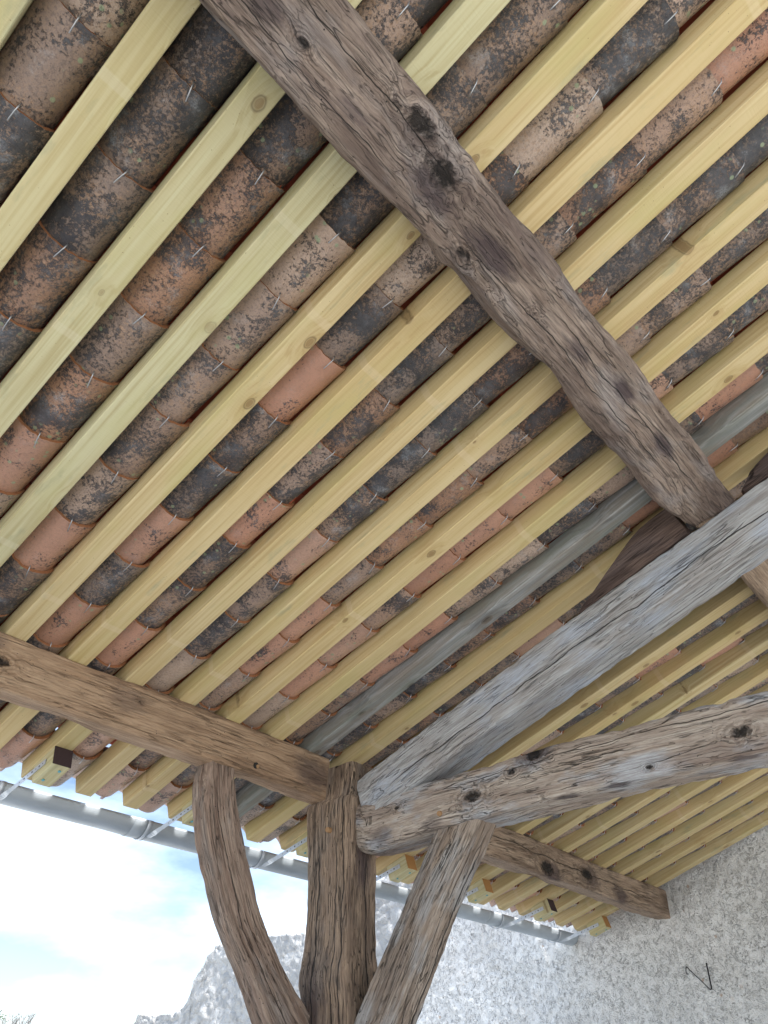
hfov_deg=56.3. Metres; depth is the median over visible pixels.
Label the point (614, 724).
channel tile
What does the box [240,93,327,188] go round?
channel tile
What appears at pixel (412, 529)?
channel tile
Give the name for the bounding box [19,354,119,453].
channel tile
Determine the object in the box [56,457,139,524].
channel tile
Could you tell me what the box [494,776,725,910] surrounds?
rafter
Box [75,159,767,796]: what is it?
rafter
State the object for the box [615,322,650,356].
channel tile
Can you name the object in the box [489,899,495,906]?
cover tile
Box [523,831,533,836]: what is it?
channel tile
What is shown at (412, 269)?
channel tile
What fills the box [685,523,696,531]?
channel tile
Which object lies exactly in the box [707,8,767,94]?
channel tile
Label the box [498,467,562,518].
channel tile
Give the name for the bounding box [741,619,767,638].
channel tile
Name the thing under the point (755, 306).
channel tile
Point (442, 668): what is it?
channel tile
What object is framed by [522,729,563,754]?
channel tile
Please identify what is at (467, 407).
channel tile
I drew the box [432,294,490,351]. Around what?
channel tile
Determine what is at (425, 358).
channel tile
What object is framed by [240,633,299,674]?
channel tile
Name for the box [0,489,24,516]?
channel tile
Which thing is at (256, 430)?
channel tile
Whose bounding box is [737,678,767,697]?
channel tile
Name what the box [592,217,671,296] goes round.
channel tile
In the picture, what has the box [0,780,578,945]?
gutter
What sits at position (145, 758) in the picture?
channel tile
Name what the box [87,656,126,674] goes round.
channel tile
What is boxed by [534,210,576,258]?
channel tile
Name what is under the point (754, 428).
channel tile
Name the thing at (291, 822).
channel tile
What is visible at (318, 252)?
channel tile
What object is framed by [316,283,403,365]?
channel tile
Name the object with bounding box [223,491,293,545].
channel tile
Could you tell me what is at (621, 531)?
channel tile
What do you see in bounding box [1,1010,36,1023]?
bare tree
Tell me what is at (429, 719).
channel tile
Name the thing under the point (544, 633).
channel tile
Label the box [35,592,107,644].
channel tile
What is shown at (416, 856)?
channel tile
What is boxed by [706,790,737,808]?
channel tile
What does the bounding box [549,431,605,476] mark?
channel tile
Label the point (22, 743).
channel tile
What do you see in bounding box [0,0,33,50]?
rafter
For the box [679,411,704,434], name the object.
channel tile
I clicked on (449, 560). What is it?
channel tile
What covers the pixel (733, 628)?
rafter
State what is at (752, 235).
channel tile
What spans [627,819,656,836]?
channel tile
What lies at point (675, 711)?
channel tile
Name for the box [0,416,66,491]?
channel tile
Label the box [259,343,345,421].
channel tile
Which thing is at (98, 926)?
sky
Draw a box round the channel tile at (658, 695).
[620,692,663,719]
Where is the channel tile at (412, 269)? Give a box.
[375,234,445,306]
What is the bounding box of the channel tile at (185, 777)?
[172,765,195,785]
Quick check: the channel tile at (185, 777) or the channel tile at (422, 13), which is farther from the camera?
the channel tile at (185, 777)
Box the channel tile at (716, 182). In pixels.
[656,150,744,241]
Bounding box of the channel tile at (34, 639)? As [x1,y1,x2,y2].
[26,633,70,653]
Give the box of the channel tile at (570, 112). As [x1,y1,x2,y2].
[503,72,602,182]
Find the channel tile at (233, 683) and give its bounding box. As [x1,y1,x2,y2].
[200,667,260,707]
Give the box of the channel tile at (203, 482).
[161,453,240,517]
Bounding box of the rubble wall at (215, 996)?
[134,875,411,1023]
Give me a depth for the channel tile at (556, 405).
2.55 m
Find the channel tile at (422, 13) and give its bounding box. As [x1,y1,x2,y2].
[400,0,447,29]
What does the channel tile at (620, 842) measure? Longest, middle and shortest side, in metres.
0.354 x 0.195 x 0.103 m
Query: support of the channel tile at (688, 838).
on the channel tile
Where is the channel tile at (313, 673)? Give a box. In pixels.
[280,659,337,696]
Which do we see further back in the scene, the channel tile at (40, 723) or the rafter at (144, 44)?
the channel tile at (40, 723)
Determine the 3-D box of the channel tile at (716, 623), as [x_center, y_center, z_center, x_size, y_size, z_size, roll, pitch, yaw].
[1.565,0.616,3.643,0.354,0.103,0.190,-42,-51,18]
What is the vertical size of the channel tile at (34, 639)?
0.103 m
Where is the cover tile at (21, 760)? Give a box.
[0,730,55,770]
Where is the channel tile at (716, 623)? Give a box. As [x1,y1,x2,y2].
[676,617,725,650]
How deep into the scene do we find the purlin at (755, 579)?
3.07 m
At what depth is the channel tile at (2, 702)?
2.86 m
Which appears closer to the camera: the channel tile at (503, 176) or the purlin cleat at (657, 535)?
the channel tile at (503, 176)
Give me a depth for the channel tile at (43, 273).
1.91 m
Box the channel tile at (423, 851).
[417,847,428,854]
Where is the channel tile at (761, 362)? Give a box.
[754,353,767,374]
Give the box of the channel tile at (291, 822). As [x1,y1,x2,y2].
[261,814,306,841]
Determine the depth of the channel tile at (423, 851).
4.41 m
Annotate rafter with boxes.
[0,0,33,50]
[0,0,200,271]
[0,0,361,437]
[0,0,510,566]
[0,0,647,641]
[0,0,767,748]
[21,60,767,786]
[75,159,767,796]
[123,239,767,808]
[167,311,767,826]
[236,372,767,817]
[244,427,767,842]
[279,495,742,857]
[357,478,767,809]
[376,599,767,882]
[401,624,767,883]
[464,577,753,771]
[467,684,767,903]
[478,786,675,904]
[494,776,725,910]
[504,653,767,834]
[515,768,767,921]
[543,775,767,921]
[553,792,767,926]
[571,808,767,936]
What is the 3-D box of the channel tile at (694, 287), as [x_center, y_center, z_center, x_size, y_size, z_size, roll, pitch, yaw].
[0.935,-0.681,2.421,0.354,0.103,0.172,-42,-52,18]
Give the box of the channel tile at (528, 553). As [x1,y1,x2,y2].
[490,538,548,581]
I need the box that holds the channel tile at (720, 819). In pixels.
[696,818,721,832]
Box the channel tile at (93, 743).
[73,731,114,756]
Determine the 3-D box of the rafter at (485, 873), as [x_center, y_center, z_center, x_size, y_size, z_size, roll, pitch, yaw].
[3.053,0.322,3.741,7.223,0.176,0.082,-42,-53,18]
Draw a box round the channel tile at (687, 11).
[666,0,708,27]
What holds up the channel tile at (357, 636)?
on the channel tile at (313, 673)
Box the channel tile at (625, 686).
[596,676,641,705]
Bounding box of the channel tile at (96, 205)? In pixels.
[40,144,153,260]
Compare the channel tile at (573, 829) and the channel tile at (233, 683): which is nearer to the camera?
the channel tile at (233, 683)
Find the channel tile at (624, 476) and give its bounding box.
[587,466,634,505]
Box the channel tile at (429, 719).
[397,711,444,741]
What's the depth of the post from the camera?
3.04 m
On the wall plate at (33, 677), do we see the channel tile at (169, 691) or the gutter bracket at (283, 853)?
the channel tile at (169, 691)
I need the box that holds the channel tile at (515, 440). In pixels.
[466,425,532,480]
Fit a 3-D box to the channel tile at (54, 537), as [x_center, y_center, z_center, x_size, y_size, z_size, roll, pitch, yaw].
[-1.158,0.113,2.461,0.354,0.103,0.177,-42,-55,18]
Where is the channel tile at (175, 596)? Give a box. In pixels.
[136,578,206,628]
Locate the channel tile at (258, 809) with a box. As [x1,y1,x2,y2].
[239,803,274,826]
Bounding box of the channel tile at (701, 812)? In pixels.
[679,809,704,824]
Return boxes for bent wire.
[686,963,711,989]
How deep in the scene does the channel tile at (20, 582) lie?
2.50 m
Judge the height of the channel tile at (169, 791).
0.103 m
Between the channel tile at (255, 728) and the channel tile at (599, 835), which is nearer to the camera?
the channel tile at (255, 728)
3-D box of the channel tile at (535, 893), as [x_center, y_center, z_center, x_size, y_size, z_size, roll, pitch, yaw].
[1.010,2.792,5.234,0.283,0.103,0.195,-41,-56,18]
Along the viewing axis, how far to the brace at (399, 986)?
2.78 m
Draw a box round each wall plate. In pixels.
[0,631,328,804]
[481,827,670,919]
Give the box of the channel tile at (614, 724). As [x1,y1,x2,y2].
[595,718,624,734]
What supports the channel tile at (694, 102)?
on the channel tile at (615, 177)
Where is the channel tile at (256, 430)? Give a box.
[209,402,291,471]
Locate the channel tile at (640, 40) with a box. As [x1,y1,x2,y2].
[579,0,678,106]
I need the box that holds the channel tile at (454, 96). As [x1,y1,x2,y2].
[425,62,486,137]
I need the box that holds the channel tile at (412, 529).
[366,514,433,565]
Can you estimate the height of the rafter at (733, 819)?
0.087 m
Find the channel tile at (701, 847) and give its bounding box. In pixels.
[678,844,705,859]
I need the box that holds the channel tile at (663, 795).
[635,791,669,811]
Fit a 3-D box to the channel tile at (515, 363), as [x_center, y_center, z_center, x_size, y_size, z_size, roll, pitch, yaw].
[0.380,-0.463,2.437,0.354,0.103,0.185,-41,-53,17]
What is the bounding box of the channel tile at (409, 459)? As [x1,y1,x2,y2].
[364,437,436,497]
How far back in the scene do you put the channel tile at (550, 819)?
4.51 m
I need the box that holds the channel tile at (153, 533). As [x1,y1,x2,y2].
[115,503,193,564]
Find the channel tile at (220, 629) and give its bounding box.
[185,611,250,656]
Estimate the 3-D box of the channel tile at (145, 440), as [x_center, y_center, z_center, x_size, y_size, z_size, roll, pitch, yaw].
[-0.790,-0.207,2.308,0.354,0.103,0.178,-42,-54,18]
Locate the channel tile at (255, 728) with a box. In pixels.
[240,722,262,729]
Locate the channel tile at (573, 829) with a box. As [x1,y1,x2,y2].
[548,823,584,843]
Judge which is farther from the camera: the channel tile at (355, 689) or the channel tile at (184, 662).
the channel tile at (355, 689)
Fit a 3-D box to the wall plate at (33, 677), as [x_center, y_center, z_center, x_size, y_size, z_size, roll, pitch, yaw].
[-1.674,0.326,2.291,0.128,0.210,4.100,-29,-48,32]
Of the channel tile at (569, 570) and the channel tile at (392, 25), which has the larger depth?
the channel tile at (569, 570)
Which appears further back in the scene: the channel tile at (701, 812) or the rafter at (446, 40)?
the channel tile at (701, 812)
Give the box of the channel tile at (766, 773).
[746,772,767,784]
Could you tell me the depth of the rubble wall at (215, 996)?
8.34 m
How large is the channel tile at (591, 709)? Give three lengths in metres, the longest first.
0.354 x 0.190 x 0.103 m
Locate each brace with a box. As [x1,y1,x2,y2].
[192,761,309,1023]
[354,819,495,1023]
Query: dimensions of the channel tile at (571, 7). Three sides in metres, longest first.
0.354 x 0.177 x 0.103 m
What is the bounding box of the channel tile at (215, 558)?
[178,535,251,588]
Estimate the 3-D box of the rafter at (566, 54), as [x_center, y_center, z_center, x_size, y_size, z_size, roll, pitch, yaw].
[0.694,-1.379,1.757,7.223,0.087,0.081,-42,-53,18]
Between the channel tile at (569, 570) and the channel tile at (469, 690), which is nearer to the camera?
the channel tile at (569, 570)
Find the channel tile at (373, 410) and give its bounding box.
[321,388,399,456]
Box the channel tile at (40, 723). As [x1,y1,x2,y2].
[23,711,66,735]
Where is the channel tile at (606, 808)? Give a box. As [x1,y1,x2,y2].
[579,802,617,824]
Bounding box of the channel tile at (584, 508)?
[537,498,597,544]
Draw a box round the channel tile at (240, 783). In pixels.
[234,778,248,790]
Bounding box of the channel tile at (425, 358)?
[375,333,454,405]
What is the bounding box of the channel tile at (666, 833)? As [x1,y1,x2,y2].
[644,828,674,845]
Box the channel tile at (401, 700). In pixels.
[364,691,416,725]
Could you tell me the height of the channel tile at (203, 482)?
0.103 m
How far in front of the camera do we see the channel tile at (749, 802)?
5.02 m
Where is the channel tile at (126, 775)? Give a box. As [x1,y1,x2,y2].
[96,763,151,796]
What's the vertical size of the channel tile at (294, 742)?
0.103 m
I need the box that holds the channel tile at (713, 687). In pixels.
[677,684,717,710]
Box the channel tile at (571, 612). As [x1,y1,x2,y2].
[558,592,592,622]
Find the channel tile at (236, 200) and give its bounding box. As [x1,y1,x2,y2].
[179,149,284,258]
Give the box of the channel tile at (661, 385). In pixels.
[649,373,672,399]
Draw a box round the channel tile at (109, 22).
[60,0,149,76]
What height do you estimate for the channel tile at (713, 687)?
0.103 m
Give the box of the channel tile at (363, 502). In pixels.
[316,484,387,540]
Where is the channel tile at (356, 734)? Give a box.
[328,722,378,753]
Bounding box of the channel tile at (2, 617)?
[0,614,8,621]
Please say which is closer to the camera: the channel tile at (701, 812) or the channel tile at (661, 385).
the channel tile at (661, 385)
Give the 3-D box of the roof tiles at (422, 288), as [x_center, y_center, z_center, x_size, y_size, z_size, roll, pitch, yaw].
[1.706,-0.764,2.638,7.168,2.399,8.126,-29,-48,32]
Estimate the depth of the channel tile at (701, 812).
4.95 m
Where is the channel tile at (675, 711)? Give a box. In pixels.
[663,708,681,717]
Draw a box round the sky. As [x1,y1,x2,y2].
[0,727,381,1023]
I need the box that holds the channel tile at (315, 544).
[268,528,339,582]
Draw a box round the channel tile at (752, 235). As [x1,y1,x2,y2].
[699,208,767,281]
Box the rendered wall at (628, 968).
[412,825,767,1023]
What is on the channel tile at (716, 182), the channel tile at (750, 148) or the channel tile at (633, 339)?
the channel tile at (750, 148)
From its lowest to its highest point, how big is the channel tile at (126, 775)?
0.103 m
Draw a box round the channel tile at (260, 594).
[226,572,293,620]
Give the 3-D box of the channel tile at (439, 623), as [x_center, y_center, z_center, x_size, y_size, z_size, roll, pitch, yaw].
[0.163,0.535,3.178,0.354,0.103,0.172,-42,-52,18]
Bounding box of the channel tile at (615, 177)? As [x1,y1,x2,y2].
[558,141,646,234]
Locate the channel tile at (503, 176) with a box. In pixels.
[481,151,528,205]
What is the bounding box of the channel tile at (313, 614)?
[279,597,340,640]
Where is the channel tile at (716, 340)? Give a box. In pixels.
[662,321,734,385]
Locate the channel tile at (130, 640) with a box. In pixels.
[97,619,165,664]
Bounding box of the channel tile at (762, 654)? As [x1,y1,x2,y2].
[755,649,767,658]
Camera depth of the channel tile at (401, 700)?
3.42 m
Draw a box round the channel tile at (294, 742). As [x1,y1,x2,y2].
[284,738,302,745]
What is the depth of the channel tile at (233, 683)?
3.08 m
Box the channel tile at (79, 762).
[50,750,102,786]
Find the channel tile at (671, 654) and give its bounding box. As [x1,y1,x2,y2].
[635,648,681,677]
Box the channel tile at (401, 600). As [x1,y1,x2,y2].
[362,587,421,629]
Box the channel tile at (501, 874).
[490,870,509,880]
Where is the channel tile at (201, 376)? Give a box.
[150,343,239,423]
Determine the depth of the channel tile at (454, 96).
1.85 m
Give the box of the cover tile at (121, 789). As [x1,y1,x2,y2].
[100,775,139,798]
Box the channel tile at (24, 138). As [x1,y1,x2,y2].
[0,91,54,204]
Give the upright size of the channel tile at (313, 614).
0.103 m
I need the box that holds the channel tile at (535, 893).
[513,888,542,905]
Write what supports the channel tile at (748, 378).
on the channel tile at (693, 422)
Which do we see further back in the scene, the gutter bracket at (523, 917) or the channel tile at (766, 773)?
the gutter bracket at (523, 917)
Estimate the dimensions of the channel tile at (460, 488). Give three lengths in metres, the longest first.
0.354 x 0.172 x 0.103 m
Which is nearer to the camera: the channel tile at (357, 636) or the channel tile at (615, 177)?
the channel tile at (615, 177)
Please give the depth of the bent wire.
5.14 m
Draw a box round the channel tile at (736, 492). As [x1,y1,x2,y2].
[729,477,747,498]
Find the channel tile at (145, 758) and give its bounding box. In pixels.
[130,749,163,768]
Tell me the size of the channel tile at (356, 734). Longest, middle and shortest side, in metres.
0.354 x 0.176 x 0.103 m
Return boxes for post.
[298,761,376,1023]
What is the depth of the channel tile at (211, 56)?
1.69 m
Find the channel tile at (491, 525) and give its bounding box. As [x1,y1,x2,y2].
[450,509,512,557]
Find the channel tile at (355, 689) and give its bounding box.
[322,679,374,713]
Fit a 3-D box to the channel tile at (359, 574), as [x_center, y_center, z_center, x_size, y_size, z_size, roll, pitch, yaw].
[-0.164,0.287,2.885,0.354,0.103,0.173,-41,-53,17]
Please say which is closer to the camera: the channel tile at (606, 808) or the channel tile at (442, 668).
the channel tile at (442, 668)
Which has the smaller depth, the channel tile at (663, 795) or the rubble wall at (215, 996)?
the channel tile at (663, 795)
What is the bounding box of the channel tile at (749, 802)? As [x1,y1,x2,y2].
[730,800,752,812]
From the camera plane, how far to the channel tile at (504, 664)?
3.41 m
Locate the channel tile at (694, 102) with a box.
[630,67,722,168]
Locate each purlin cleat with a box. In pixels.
[579,509,691,613]
[741,453,767,494]
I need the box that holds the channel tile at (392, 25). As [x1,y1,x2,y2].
[355,0,422,61]
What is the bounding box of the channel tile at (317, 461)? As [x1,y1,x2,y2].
[268,440,343,503]
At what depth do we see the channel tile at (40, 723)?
2.97 m
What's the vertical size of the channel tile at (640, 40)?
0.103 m
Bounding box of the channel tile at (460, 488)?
[416,470,483,524]
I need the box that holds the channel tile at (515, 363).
[469,343,539,404]
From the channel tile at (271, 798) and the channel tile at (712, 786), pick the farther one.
the channel tile at (712, 786)
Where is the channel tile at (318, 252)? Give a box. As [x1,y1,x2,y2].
[260,214,354,307]
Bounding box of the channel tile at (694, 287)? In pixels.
[637,268,711,337]
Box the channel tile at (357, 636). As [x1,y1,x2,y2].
[318,622,379,665]
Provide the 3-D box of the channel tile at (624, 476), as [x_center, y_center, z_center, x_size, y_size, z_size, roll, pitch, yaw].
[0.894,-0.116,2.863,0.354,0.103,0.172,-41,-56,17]
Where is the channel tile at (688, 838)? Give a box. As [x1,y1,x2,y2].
[667,837,689,849]
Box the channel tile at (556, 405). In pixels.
[518,387,572,438]
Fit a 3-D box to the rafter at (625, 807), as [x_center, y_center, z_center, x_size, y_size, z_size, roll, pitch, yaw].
[3.227,0.426,3.932,7.223,0.087,0.082,-42,-53,18]
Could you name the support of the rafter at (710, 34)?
on the purlin at (351, 88)
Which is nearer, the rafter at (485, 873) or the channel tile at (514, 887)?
the rafter at (485, 873)
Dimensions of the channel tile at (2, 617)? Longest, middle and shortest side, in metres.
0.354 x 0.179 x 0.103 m
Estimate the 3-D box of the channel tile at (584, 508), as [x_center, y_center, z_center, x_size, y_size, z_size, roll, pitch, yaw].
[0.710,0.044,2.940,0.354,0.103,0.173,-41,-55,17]
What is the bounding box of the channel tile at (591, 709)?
[557,703,602,731]
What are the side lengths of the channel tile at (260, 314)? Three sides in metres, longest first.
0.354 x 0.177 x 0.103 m
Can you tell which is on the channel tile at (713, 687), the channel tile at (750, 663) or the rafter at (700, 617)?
the channel tile at (750, 663)
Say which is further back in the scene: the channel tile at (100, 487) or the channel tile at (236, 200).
the channel tile at (100, 487)
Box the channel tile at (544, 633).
[514,619,566,655]
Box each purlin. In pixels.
[199,0,733,526]
[696,493,767,606]
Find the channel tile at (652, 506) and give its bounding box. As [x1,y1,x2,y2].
[622,499,661,528]
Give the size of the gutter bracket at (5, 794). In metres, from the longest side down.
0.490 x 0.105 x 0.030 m
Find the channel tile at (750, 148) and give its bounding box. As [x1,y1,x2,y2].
[729,114,767,176]
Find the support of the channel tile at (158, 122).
attached to the rafter at (144, 44)
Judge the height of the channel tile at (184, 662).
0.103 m
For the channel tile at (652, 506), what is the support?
attached to the rafter at (729, 420)
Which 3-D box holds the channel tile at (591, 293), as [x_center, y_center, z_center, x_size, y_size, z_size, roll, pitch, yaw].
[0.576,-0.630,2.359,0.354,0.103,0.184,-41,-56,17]
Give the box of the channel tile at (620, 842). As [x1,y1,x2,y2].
[596,837,626,855]
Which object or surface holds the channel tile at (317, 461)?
on the channel tile at (267, 509)
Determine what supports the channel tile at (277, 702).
attached to the rafter at (741, 353)
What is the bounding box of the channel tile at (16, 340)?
[0,311,42,379]
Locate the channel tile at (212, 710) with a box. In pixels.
[196,702,222,712]
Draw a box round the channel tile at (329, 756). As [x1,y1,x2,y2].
[321,750,341,761]
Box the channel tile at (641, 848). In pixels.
[620,846,644,859]
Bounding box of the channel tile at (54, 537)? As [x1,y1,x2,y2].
[14,506,97,570]
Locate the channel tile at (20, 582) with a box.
[0,553,55,622]
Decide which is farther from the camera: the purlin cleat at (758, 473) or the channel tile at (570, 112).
the purlin cleat at (758, 473)
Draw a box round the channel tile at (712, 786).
[686,780,721,801]
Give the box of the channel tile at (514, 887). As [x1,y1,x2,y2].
[494,884,519,898]
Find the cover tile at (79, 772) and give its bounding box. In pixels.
[72,747,108,778]
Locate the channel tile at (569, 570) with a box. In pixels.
[529,560,583,599]
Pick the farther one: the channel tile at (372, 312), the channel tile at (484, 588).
the channel tile at (484, 588)
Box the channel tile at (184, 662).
[146,648,211,691]
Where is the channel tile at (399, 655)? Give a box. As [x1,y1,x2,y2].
[360,645,417,683]
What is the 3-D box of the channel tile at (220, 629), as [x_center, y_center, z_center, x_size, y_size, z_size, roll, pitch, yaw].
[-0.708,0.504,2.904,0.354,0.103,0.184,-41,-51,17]
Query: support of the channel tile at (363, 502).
on the rafter at (715, 229)
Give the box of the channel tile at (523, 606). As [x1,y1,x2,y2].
[484,595,539,633]
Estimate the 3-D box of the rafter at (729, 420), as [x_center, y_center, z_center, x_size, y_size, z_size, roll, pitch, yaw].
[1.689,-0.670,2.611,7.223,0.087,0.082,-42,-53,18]
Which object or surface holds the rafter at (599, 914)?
attached to the rendered wall at (628, 968)
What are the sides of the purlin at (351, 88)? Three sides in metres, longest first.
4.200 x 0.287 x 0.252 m
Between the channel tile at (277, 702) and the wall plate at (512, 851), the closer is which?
the channel tile at (277, 702)
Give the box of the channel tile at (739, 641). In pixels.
[701,637,744,664]
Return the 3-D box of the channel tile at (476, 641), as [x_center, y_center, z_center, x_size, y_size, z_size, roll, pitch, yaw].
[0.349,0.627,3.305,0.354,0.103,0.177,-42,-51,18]
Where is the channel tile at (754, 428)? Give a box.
[731,411,767,446]
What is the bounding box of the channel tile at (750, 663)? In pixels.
[714,657,758,685]
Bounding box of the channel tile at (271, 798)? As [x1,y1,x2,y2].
[260,792,284,806]
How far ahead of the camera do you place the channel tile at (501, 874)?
4.86 m
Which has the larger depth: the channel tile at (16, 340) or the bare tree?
the bare tree
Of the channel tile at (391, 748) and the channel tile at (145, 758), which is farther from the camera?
the channel tile at (391, 748)
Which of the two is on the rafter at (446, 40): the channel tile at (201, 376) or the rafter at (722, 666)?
the channel tile at (201, 376)
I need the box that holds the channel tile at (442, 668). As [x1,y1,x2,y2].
[404,661,456,695]
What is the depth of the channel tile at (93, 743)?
3.12 m
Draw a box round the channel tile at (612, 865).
[607,862,616,868]
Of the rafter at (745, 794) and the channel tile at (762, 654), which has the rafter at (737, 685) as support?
the channel tile at (762, 654)
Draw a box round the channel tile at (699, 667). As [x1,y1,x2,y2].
[659,664,704,692]
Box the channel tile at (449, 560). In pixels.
[404,549,465,595]
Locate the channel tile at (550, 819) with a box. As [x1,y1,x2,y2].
[527,813,563,832]
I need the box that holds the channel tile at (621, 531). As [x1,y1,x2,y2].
[574,523,632,566]
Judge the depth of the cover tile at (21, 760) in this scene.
3.23 m
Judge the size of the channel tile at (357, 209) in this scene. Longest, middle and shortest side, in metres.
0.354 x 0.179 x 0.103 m
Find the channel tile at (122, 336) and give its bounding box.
[70,292,168,382]
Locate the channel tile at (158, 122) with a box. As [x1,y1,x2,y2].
[97,55,215,188]
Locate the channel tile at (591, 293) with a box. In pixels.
[575,275,610,315]
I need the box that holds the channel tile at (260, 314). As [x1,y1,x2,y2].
[203,280,297,368]
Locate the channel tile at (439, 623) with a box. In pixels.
[403,612,457,650]
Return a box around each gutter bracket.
[0,759,45,799]
[133,805,191,840]
[250,837,306,868]
[376,864,399,880]
[465,887,477,896]
[489,906,543,928]
[547,923,598,942]
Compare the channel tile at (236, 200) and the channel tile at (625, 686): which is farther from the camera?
the channel tile at (625, 686)
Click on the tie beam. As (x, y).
(712, 741)
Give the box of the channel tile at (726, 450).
[707,439,737,467]
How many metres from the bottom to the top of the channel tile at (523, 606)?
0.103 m
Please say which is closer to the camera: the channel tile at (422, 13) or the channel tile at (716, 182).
the channel tile at (422, 13)
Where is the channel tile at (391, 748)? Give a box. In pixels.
[362,738,409,767]
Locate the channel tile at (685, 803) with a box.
[655,801,688,819]
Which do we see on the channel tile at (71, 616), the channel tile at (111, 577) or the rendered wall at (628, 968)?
the channel tile at (111, 577)
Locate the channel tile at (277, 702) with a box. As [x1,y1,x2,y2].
[243,691,299,726]
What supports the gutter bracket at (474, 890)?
attached to the gutter
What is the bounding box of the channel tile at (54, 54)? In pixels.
[0,0,112,129]
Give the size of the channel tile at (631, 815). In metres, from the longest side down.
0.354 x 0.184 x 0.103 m
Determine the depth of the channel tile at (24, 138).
1.72 m
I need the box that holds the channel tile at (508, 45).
[456,0,567,104]
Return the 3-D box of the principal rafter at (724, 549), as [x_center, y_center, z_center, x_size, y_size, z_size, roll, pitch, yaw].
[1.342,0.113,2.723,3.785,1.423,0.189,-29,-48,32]
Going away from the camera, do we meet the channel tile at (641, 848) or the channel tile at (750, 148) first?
the channel tile at (750, 148)
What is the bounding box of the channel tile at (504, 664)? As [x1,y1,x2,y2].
[475,652,520,683]
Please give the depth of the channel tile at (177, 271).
1.98 m
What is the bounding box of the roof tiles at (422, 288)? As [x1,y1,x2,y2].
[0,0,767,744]
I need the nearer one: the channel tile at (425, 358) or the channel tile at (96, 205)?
the channel tile at (96, 205)
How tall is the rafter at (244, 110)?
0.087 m
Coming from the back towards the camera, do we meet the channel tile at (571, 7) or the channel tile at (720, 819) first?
the channel tile at (720, 819)
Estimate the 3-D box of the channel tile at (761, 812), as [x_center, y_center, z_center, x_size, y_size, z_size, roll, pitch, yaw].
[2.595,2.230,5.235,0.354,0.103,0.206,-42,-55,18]
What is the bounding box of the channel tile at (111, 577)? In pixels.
[75,550,150,605]
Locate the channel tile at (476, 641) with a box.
[444,630,495,664]
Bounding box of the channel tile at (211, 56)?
[163,3,256,136]
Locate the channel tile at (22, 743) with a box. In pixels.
[0,728,55,767]
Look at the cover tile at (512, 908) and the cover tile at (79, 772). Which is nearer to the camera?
the cover tile at (79, 772)
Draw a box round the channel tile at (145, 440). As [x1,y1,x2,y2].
[100,402,190,489]
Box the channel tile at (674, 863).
[652,861,675,874]
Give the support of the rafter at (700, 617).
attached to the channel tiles
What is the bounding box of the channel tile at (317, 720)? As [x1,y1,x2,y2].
[287,710,337,741]
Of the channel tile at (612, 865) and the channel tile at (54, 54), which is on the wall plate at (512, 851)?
the channel tile at (612, 865)
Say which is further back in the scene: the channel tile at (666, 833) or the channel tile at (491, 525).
the channel tile at (666, 833)
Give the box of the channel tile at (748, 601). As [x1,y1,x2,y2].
[721,594,758,619]
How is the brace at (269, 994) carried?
attached to the post
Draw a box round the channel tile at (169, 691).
[143,684,174,694]
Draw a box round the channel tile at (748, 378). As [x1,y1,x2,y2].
[695,364,762,421]
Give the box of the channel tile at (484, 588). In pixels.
[444,576,502,617]
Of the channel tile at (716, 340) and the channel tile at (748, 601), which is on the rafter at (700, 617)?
the channel tile at (748, 601)
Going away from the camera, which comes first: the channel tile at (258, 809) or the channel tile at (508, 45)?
the channel tile at (508, 45)
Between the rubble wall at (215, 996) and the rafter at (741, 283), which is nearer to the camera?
the rafter at (741, 283)
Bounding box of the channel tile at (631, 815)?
[603,810,638,831]
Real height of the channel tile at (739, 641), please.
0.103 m
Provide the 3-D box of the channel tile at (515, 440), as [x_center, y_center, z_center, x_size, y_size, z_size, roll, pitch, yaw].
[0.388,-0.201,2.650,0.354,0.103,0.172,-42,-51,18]
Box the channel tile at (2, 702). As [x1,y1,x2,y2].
[0,700,5,707]
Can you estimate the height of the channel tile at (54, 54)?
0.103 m
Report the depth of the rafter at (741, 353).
2.89 m
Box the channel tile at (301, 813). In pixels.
[294,804,313,817]
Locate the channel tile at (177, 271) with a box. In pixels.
[122,223,225,324]
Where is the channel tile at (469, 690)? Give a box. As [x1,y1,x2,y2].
[434,681,485,713]
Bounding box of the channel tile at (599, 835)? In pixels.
[575,830,606,848]
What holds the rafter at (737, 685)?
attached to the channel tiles
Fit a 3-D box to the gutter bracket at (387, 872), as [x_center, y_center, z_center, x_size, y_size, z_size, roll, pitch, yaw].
[-0.093,2.229,4.364,0.490,0.105,0.030,-29,-48,32]
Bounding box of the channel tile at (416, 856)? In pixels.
[413,852,424,859]
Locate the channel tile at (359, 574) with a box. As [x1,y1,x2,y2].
[321,557,383,603]
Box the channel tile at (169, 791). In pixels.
[138,781,192,812]
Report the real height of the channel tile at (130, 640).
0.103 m
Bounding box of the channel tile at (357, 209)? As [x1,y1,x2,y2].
[319,172,394,247]
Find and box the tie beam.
[356,691,767,855]
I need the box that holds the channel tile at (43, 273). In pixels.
[0,220,96,328]
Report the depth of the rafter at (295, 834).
3.90 m
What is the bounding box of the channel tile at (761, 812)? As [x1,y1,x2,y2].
[735,810,763,826]
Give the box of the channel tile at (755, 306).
[724,284,767,334]
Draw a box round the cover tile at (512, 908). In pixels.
[510,905,516,911]
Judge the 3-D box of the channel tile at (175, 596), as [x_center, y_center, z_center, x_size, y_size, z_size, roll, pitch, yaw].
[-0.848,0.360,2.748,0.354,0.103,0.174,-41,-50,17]
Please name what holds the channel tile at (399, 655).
on the channel tile at (355, 689)
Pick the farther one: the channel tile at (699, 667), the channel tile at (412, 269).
the channel tile at (699, 667)
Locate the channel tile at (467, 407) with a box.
[416,388,488,452]
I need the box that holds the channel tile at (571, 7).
[560,0,586,20]

